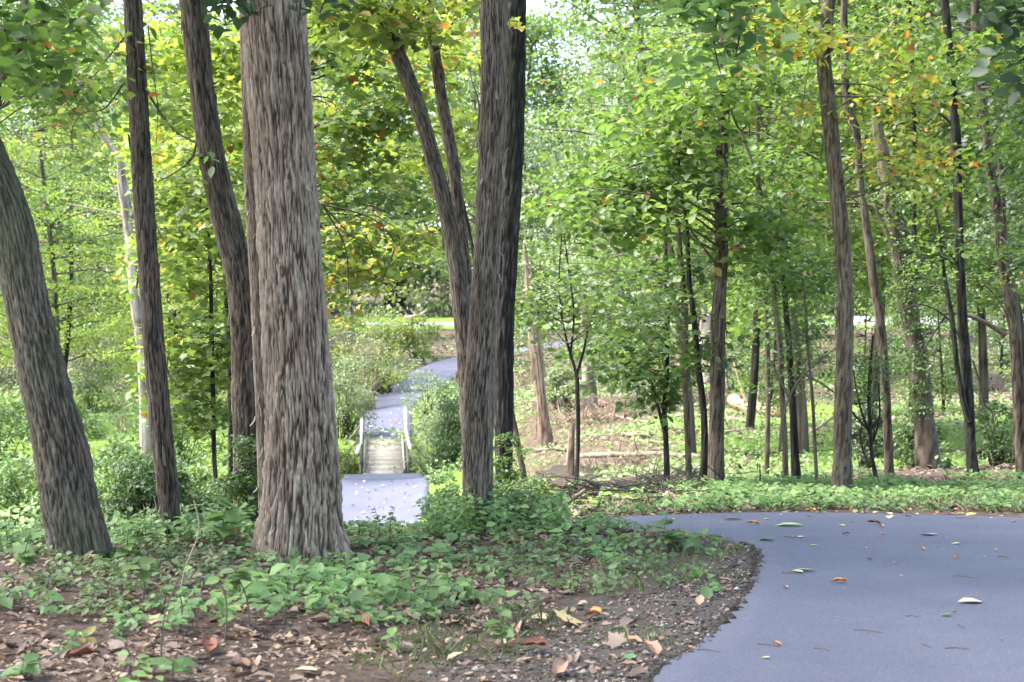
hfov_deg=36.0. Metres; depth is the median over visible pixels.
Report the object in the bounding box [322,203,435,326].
overhanging branch
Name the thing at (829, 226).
tree
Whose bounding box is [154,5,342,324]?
tree
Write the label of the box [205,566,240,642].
seedling
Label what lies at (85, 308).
tree
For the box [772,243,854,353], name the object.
tree
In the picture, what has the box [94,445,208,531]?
shrub
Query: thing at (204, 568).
ground plants
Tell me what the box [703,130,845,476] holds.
tree
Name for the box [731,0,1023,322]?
tree
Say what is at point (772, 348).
shrub
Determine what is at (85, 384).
shrub
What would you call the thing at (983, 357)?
tree
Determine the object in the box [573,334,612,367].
shrub
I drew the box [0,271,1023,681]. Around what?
ground
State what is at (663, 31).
tree
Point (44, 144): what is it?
tree
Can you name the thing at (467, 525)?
seedling
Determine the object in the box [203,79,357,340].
tree
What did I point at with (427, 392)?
shrub
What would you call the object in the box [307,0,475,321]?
tree
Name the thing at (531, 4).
sky
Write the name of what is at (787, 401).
dead branch
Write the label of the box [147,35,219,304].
tree
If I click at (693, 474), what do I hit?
brush pile
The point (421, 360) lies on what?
fallen log
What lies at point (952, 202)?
tree
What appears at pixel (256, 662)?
fallen leaf
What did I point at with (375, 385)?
shrub
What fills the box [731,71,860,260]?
tree
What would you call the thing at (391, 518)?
seedling
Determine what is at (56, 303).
tree
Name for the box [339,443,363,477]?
shrub
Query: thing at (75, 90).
tree
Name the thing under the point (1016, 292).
tree
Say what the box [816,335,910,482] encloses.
sapling
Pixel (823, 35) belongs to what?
tree
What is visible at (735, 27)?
overhanging branch
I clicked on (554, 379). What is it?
shrub
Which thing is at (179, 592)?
seedling
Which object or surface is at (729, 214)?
tree
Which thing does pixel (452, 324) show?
road
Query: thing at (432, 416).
shrub
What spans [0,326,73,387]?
shrub
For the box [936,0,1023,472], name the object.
tree
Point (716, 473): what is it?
stick
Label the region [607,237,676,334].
tree
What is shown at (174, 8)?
tree
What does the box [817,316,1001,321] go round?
parking lot
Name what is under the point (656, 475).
brush pile
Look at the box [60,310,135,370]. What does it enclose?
shrub
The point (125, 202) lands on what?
tree
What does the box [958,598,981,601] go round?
fallen leaf
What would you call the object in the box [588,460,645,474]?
fallen log
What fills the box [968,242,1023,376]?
tree
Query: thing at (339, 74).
tree
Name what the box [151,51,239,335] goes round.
tree
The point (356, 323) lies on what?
tree
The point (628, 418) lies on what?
fallen log
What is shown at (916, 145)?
tree
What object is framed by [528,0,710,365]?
tree
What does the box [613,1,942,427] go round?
tree
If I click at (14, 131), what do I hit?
tree
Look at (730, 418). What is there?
fallen log
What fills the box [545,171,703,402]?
tree
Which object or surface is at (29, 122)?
tree
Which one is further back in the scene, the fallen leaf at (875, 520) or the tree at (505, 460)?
the tree at (505, 460)
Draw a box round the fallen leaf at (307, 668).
[294,666,316,670]
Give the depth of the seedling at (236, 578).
9.12 m
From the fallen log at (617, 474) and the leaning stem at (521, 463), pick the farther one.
the fallen log at (617, 474)
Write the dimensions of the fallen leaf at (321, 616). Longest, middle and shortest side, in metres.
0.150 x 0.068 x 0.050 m
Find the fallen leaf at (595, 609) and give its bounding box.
[585,606,600,615]
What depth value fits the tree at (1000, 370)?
57.09 m
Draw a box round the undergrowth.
[0,320,1014,533]
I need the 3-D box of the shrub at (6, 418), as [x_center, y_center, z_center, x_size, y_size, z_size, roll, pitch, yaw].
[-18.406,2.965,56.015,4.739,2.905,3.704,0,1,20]
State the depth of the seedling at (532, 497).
13.44 m
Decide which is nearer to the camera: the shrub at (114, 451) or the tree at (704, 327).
the shrub at (114, 451)
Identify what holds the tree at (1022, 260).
on the ground at (316, 627)
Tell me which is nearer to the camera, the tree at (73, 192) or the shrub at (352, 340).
the shrub at (352, 340)
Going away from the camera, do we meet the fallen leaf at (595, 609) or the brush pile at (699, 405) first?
the fallen leaf at (595, 609)
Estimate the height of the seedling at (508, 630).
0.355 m
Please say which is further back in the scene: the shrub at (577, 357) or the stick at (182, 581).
the shrub at (577, 357)
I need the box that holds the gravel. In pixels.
[402,532,763,681]
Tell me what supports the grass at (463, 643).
on the ground at (316, 627)
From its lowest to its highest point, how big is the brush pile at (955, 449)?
0.301 m
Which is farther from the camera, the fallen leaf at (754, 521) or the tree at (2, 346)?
the tree at (2, 346)
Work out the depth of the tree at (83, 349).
91.40 m
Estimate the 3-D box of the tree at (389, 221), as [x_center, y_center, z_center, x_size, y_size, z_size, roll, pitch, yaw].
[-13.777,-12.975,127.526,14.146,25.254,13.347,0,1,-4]
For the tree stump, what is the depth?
42.00 m
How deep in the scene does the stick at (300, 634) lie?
9.08 m
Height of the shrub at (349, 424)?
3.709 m
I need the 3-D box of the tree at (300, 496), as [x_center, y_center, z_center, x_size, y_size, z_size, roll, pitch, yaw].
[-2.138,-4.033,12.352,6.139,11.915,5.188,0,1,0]
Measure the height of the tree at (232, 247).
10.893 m
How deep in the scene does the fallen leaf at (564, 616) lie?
9.29 m
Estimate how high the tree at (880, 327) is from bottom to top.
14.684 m
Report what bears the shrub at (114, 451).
on the ground at (316, 627)
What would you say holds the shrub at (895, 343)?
on the ground at (316, 627)
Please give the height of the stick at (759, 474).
0.495 m
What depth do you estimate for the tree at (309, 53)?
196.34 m
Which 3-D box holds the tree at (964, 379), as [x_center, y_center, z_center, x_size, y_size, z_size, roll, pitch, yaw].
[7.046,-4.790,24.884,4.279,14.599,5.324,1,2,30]
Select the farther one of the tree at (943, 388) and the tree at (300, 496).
the tree at (943, 388)
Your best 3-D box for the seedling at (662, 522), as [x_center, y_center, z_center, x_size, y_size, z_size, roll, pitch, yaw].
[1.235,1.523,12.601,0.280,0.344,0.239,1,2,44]
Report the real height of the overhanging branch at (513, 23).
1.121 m
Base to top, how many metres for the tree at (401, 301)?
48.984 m
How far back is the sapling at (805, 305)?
23.53 m
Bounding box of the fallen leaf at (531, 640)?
[522,636,546,644]
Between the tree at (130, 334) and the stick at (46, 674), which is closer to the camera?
the stick at (46, 674)
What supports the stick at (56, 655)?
on the ground at (316, 627)
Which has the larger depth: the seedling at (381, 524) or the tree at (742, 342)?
the tree at (742, 342)
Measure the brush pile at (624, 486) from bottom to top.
0.298 m
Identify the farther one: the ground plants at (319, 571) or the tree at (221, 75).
the tree at (221, 75)
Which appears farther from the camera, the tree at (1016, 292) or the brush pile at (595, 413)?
the brush pile at (595, 413)
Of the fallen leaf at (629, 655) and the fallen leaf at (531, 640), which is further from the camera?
the fallen leaf at (531, 640)
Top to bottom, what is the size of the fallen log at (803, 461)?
0.398 m
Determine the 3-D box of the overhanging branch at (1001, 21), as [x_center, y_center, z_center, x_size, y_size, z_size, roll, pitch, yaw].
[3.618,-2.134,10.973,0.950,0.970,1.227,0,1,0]
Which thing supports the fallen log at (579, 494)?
on the ground at (316, 627)
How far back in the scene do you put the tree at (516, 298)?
83.99 m
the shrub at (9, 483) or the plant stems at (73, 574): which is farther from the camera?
the shrub at (9, 483)
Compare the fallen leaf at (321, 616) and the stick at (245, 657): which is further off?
the fallen leaf at (321, 616)
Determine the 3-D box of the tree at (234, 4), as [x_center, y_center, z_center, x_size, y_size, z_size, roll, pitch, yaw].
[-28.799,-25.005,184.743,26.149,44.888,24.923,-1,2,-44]
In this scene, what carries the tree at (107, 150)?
on the ground at (316, 627)
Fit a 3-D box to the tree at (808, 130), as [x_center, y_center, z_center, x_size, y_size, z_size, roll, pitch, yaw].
[4.342,-4.777,30.804,6.002,15.504,4.625,0,1,0]
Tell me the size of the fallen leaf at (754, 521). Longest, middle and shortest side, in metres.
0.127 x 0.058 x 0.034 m
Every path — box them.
[341,473,1023,681]
[358,333,725,438]
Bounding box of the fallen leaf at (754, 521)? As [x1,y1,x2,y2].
[746,520,759,523]
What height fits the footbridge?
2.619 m
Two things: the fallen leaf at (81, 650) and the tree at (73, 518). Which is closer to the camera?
the fallen leaf at (81, 650)
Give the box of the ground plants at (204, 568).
[0,520,708,615]
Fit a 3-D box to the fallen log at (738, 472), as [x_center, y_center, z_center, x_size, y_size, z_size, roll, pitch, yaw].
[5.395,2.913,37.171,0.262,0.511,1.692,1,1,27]
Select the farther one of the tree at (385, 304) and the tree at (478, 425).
the tree at (385, 304)
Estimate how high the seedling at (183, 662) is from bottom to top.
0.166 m
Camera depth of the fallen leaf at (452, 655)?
8.10 m
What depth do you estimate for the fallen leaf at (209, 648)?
8.50 m
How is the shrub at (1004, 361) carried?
on the ground at (316, 627)
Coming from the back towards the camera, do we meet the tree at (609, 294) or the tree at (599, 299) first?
the tree at (599, 299)
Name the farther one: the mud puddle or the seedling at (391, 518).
the mud puddle
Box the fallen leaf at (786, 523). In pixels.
[775,522,802,525]
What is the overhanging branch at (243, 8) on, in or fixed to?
attached to the tree at (300, 496)
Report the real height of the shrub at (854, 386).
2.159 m
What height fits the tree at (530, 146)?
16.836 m
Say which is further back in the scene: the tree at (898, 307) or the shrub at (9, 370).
the tree at (898, 307)
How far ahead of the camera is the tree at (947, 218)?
97.37 m
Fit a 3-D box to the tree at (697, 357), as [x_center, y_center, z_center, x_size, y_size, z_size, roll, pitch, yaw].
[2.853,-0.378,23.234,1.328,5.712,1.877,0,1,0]
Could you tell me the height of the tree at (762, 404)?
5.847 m
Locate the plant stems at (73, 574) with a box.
[0,489,715,681]
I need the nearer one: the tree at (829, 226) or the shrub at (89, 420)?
the shrub at (89, 420)
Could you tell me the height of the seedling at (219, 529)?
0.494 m
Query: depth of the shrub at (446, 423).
56.87 m
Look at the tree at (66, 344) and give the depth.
76.14 m
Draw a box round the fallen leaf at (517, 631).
[510,620,521,633]
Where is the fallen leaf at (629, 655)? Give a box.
[624,653,633,658]
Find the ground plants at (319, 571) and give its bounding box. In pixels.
[0,487,898,681]
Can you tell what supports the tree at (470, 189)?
on the ground at (316, 627)
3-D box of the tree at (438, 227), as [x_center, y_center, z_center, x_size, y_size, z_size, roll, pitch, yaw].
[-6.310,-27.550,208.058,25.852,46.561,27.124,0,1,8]
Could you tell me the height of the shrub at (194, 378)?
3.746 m
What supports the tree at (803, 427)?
on the ground at (316, 627)
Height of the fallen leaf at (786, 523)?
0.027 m
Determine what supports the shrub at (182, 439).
on the ground at (316, 627)
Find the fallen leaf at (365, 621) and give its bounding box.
[352,614,369,625]
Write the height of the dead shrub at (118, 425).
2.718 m
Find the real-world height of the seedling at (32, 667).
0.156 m
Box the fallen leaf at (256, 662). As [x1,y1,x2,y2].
[250,655,261,665]
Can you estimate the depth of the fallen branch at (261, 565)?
11.60 m
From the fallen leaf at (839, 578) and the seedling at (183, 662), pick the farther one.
the fallen leaf at (839, 578)
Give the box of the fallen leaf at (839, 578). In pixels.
[830,577,846,581]
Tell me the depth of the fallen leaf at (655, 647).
8.34 m
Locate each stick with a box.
[0,605,39,612]
[29,668,95,678]
[47,643,100,660]
[180,500,199,587]
[182,643,300,674]
[278,629,322,642]
[707,465,723,480]
[758,463,760,487]
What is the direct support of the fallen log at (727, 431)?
on the ground at (316, 627)
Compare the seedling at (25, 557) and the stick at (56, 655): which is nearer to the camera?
the stick at (56, 655)
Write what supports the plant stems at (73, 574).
on the ground at (316, 627)
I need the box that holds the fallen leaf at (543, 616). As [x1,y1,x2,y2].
[532,613,546,618]
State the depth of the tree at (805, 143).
181.39 m
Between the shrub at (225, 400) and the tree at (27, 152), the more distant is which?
the shrub at (225, 400)
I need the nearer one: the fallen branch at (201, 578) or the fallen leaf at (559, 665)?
the fallen leaf at (559, 665)
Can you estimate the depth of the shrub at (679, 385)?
71.01 m
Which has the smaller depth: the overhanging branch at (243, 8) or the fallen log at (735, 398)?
the overhanging branch at (243, 8)
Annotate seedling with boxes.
[0,652,42,681]
[11,530,44,572]
[112,516,141,557]
[121,556,163,606]
[149,656,198,681]
[151,563,191,656]
[175,584,188,629]
[203,495,242,547]
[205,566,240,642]
[217,567,252,627]
[371,507,383,538]
[380,614,408,650]
[385,506,396,546]
[459,500,477,533]
[483,589,517,652]
[521,481,538,523]
[652,510,682,545]
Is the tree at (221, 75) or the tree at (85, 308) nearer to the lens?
the tree at (221, 75)
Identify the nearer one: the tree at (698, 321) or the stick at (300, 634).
the stick at (300, 634)
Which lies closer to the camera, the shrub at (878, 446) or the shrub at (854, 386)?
the shrub at (878, 446)
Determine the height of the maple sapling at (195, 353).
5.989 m
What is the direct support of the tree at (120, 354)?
on the ground at (316, 627)
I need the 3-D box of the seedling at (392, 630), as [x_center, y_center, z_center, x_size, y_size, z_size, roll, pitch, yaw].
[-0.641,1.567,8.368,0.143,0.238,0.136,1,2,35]
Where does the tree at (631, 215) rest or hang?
on the ground at (316, 627)
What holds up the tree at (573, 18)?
on the ground at (316, 627)
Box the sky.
[3,0,967,269]
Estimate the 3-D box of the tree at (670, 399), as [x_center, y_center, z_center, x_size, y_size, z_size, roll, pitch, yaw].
[1.918,-0.011,24.293,2.778,5.157,2.441,0,1,0]
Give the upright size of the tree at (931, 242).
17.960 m
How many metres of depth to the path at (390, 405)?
77.05 m
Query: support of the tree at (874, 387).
on the ground at (316, 627)
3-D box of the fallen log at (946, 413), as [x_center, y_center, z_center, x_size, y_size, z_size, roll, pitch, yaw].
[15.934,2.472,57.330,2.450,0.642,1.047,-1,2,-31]
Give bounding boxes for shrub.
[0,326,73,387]
[0,385,31,462]
[0,443,40,524]
[10,392,103,437]
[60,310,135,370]
[67,352,126,412]
[91,436,155,513]
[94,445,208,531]
[105,373,132,432]
[108,402,227,465]
[154,455,227,507]
[158,475,233,517]
[169,323,220,387]
[209,394,227,425]
[328,303,389,383]
[330,301,408,413]
[331,351,377,439]
[332,299,422,395]
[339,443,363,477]
[386,310,446,358]
[396,395,459,475]
[398,365,453,419]
[422,469,462,512]
[423,379,462,470]
[493,468,556,507]
[532,364,582,411]
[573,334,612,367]
[581,363,654,391]
[632,336,677,360]
[655,364,696,393]
[703,335,777,392]
[761,324,816,371]
[828,361,880,404]
[852,401,898,470]
[859,323,929,374]
[879,412,954,468]
[929,333,991,391]
[974,395,1014,466]
[976,321,1010,371]
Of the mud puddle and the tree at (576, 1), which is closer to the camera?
the mud puddle
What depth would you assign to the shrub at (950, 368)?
69.27 m
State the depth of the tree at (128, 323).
58.91 m
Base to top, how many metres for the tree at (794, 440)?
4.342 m
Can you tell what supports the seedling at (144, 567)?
on the ground at (316, 627)
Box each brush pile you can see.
[514,375,550,392]
[524,473,729,498]
[532,390,647,430]
[555,445,681,471]
[564,495,671,516]
[631,462,699,481]
[646,469,697,485]
[655,395,772,412]
[726,458,769,470]
[730,446,854,459]
[903,443,990,454]
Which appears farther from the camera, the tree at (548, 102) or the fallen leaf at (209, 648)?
the tree at (548, 102)
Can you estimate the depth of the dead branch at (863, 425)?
24.43 m
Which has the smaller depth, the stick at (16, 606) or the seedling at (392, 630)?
the seedling at (392, 630)
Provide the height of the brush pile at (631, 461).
0.785 m
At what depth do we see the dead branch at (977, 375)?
25.22 m
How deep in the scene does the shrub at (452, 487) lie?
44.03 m
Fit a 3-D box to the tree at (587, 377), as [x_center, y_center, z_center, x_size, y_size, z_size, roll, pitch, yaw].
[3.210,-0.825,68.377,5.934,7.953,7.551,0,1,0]
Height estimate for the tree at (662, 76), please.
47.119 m
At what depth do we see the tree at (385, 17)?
16.39 m
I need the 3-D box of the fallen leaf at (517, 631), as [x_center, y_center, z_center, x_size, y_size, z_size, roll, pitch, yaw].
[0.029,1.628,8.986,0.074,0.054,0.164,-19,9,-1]
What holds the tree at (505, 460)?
on the ground at (316, 627)
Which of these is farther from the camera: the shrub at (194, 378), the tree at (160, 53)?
the tree at (160, 53)
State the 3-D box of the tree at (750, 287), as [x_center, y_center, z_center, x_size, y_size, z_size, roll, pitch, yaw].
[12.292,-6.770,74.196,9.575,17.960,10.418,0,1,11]
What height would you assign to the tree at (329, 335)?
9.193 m
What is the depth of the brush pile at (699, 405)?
64.39 m
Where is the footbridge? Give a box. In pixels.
[340,407,430,474]
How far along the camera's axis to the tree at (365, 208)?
205.19 m
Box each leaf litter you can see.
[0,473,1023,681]
[2,327,1014,481]
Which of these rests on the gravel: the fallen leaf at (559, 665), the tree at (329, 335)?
the fallen leaf at (559, 665)
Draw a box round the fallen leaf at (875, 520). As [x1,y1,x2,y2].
[867,519,880,523]
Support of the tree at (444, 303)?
on the ground at (316, 627)
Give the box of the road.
[89,322,996,325]
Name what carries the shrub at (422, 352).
on the ground at (316, 627)
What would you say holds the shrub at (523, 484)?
on the ground at (316, 627)
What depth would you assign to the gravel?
8.92 m
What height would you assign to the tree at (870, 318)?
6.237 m
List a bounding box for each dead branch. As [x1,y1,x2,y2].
[770,347,835,452]
[852,398,882,461]
[892,303,965,360]
[972,361,994,438]
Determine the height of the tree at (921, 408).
6.730 m
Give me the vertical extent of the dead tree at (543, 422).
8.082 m
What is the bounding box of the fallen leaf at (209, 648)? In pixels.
[201,636,216,654]
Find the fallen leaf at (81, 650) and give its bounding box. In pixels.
[67,646,100,658]
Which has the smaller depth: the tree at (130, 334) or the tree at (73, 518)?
the tree at (73, 518)
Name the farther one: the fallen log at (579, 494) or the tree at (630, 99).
the tree at (630, 99)
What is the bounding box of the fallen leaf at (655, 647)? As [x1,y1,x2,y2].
[644,638,661,654]
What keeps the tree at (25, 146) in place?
on the ground at (316, 627)
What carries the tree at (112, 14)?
on the ground at (316, 627)
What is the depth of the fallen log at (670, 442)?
47.01 m
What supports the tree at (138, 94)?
on the ground at (316, 627)
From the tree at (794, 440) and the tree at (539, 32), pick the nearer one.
the tree at (794, 440)
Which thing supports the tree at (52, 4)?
on the ground at (316, 627)
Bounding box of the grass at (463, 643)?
[334,489,1023,681]
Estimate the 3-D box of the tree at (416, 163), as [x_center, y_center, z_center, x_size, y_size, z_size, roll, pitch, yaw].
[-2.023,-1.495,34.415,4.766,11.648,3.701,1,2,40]
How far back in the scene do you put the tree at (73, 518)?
11.94 m
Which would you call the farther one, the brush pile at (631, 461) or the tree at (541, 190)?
the tree at (541, 190)
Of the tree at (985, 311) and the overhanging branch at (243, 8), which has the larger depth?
the tree at (985, 311)
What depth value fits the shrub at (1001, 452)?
29.86 m
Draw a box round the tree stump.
[566,422,574,475]
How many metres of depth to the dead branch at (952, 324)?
25.29 m
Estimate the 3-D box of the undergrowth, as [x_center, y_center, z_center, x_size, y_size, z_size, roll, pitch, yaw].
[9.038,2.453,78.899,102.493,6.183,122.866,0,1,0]
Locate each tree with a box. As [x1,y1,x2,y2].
[0,0,88,301]
[0,0,113,560]
[0,0,127,311]
[0,0,128,300]
[0,0,186,138]
[0,0,190,315]
[0,0,195,536]
[0,22,94,326]
[0,23,86,316]
[0,24,171,342]
[0,88,132,369]
[0,100,98,373]
[0,243,110,371]
[0,304,19,414]
[3,0,167,339]
[15,25,132,300]
[23,16,153,506]
[43,230,127,361]
[46,12,219,317]
[50,119,230,460]
[80,0,258,522]
[85,277,173,392]
[87,1,229,297]
[88,0,237,311]
[94,0,246,502]
[98,241,223,399]
[116,83,415,363]
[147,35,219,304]
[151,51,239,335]
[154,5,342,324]
[190,0,374,281]
[196,231,246,326]
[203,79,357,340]
[213,2,387,284]
[215,289,342,391]
[217,30,420,293]
[239,0,352,559]
[306,0,480,469]
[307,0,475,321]
[310,36,425,308]
[311,47,428,329]
[312,0,478,304]
[316,36,429,304]
[321,0,480,312]
[337,9,480,283]
[351,0,553,317]
[394,7,561,296]
[394,38,559,285]
[447,8,593,315]
[458,0,511,525]
[465,0,880,453]
[471,110,589,297]
[493,0,531,509]
[513,236,580,382]
[514,204,705,483]
[517,61,621,314]
[518,229,646,409]
[520,15,822,481]
[521,110,588,303]
[522,243,552,446]
[523,18,671,341]
[526,0,693,312]
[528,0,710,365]
[531,67,620,302]
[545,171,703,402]
[547,179,730,479]
[558,0,1004,456]
[567,241,623,325]
[589,3,879,476]
[590,76,708,480]
[603,8,745,331]
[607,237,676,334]
[610,0,781,297]
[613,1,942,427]
[625,133,752,383]
[637,4,795,337]
[658,123,750,481]
[669,0,1023,433]
[669,230,733,333]
[679,32,870,380]
[696,238,773,364]
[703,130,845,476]
[705,0,978,487]
[725,283,835,422]
[730,2,910,343]
[730,233,872,481]
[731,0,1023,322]
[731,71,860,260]
[740,2,890,295]
[742,0,946,312]
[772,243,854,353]
[786,0,929,475]
[803,261,927,405]
[805,116,993,468]
[809,0,1017,454]
[810,16,1012,378]
[812,0,1023,367]
[815,0,1023,424]
[849,111,943,327]
[852,0,976,306]
[865,218,936,326]
[874,0,1023,478]
[886,0,1022,312]
[886,268,1001,412]
[917,39,1010,340]
[920,0,1023,278]
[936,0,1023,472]
[956,260,1013,331]
[967,80,1023,331]
[968,31,1023,318]
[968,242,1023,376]
[970,252,1023,400]
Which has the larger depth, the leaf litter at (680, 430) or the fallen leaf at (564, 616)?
the leaf litter at (680, 430)
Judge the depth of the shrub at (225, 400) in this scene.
65.69 m
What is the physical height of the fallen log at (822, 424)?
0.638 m
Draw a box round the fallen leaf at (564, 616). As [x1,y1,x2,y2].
[553,609,583,625]
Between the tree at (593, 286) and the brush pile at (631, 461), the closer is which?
the tree at (593, 286)
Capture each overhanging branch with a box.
[200,0,356,39]
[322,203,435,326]
[337,0,525,80]
[601,0,810,88]
[957,0,1023,106]
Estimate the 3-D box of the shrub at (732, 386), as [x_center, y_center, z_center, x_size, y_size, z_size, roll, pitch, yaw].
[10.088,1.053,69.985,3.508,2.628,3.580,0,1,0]
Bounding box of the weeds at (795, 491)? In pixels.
[546,465,1023,517]
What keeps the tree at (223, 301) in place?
on the ground at (316, 627)
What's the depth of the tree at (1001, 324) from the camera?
70.75 m
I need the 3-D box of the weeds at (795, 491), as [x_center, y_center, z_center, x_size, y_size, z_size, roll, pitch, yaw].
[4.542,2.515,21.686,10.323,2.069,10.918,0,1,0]
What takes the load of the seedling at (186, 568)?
on the ground at (316, 627)
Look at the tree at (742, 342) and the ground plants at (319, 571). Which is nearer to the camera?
the ground plants at (319, 571)
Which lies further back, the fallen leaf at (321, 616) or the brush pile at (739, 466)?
the brush pile at (739, 466)
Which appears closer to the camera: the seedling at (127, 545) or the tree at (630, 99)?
the seedling at (127, 545)
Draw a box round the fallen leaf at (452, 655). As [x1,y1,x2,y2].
[447,652,462,659]
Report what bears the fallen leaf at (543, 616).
on the ground at (316, 627)
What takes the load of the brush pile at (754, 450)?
on the ground at (316, 627)
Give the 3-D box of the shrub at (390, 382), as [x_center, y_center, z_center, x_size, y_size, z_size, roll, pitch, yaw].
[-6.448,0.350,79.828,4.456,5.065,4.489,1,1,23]
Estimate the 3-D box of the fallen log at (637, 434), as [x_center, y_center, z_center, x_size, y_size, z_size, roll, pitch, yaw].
[3.647,3.079,54.745,0.971,1.129,13.840,0,1,-3]
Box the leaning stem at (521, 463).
[513,413,526,479]
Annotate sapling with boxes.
[111,129,247,481]
[761,270,836,479]
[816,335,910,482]
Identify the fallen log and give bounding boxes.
[408,359,432,361]
[534,438,566,451]
[548,482,585,509]
[568,489,603,508]
[580,435,699,457]
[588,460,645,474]
[604,420,654,436]
[609,411,647,422]
[639,432,696,444]
[677,397,745,422]
[700,419,740,434]
[726,362,779,417]
[730,455,756,474]
[754,449,812,463]
[809,415,833,431]
[933,404,962,416]
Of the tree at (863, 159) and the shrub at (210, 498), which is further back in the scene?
the tree at (863, 159)
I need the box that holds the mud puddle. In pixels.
[537,465,625,488]
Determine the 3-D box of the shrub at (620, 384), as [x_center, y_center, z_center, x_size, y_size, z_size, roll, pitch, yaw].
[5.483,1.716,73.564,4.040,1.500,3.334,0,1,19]
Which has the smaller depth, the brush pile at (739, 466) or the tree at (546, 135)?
the brush pile at (739, 466)
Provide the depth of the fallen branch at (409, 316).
168.07 m
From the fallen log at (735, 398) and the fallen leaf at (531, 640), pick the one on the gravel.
the fallen leaf at (531, 640)
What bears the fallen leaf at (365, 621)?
on the ground at (316, 627)
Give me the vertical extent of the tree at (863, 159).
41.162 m
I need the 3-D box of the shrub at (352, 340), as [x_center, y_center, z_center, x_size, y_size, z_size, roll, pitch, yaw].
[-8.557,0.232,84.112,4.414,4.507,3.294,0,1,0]
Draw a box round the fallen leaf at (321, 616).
[311,612,331,620]
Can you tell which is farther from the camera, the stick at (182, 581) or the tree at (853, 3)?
the tree at (853, 3)
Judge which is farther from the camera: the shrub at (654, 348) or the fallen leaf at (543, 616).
the shrub at (654, 348)
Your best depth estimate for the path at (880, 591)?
10.24 m
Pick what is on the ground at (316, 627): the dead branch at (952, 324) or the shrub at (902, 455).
the shrub at (902, 455)
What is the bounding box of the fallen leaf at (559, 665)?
[552,657,568,676]
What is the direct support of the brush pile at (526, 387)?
on the ground at (316, 627)
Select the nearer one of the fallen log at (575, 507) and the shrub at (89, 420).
the fallen log at (575, 507)
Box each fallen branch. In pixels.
[161,569,217,594]
[219,546,287,569]
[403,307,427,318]
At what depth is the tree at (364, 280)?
182.88 m
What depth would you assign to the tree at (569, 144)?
205.14 m
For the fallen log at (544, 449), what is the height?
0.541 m
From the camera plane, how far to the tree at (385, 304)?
186.43 m
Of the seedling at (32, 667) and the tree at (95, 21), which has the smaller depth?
the seedling at (32, 667)
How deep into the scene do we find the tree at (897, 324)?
125.80 m
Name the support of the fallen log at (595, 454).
on the ground at (316, 627)
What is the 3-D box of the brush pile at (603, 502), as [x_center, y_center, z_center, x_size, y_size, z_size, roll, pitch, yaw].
[1.199,1.925,18.119,2.284,0.194,1.574,-1,1,-25]
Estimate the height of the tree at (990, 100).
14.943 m

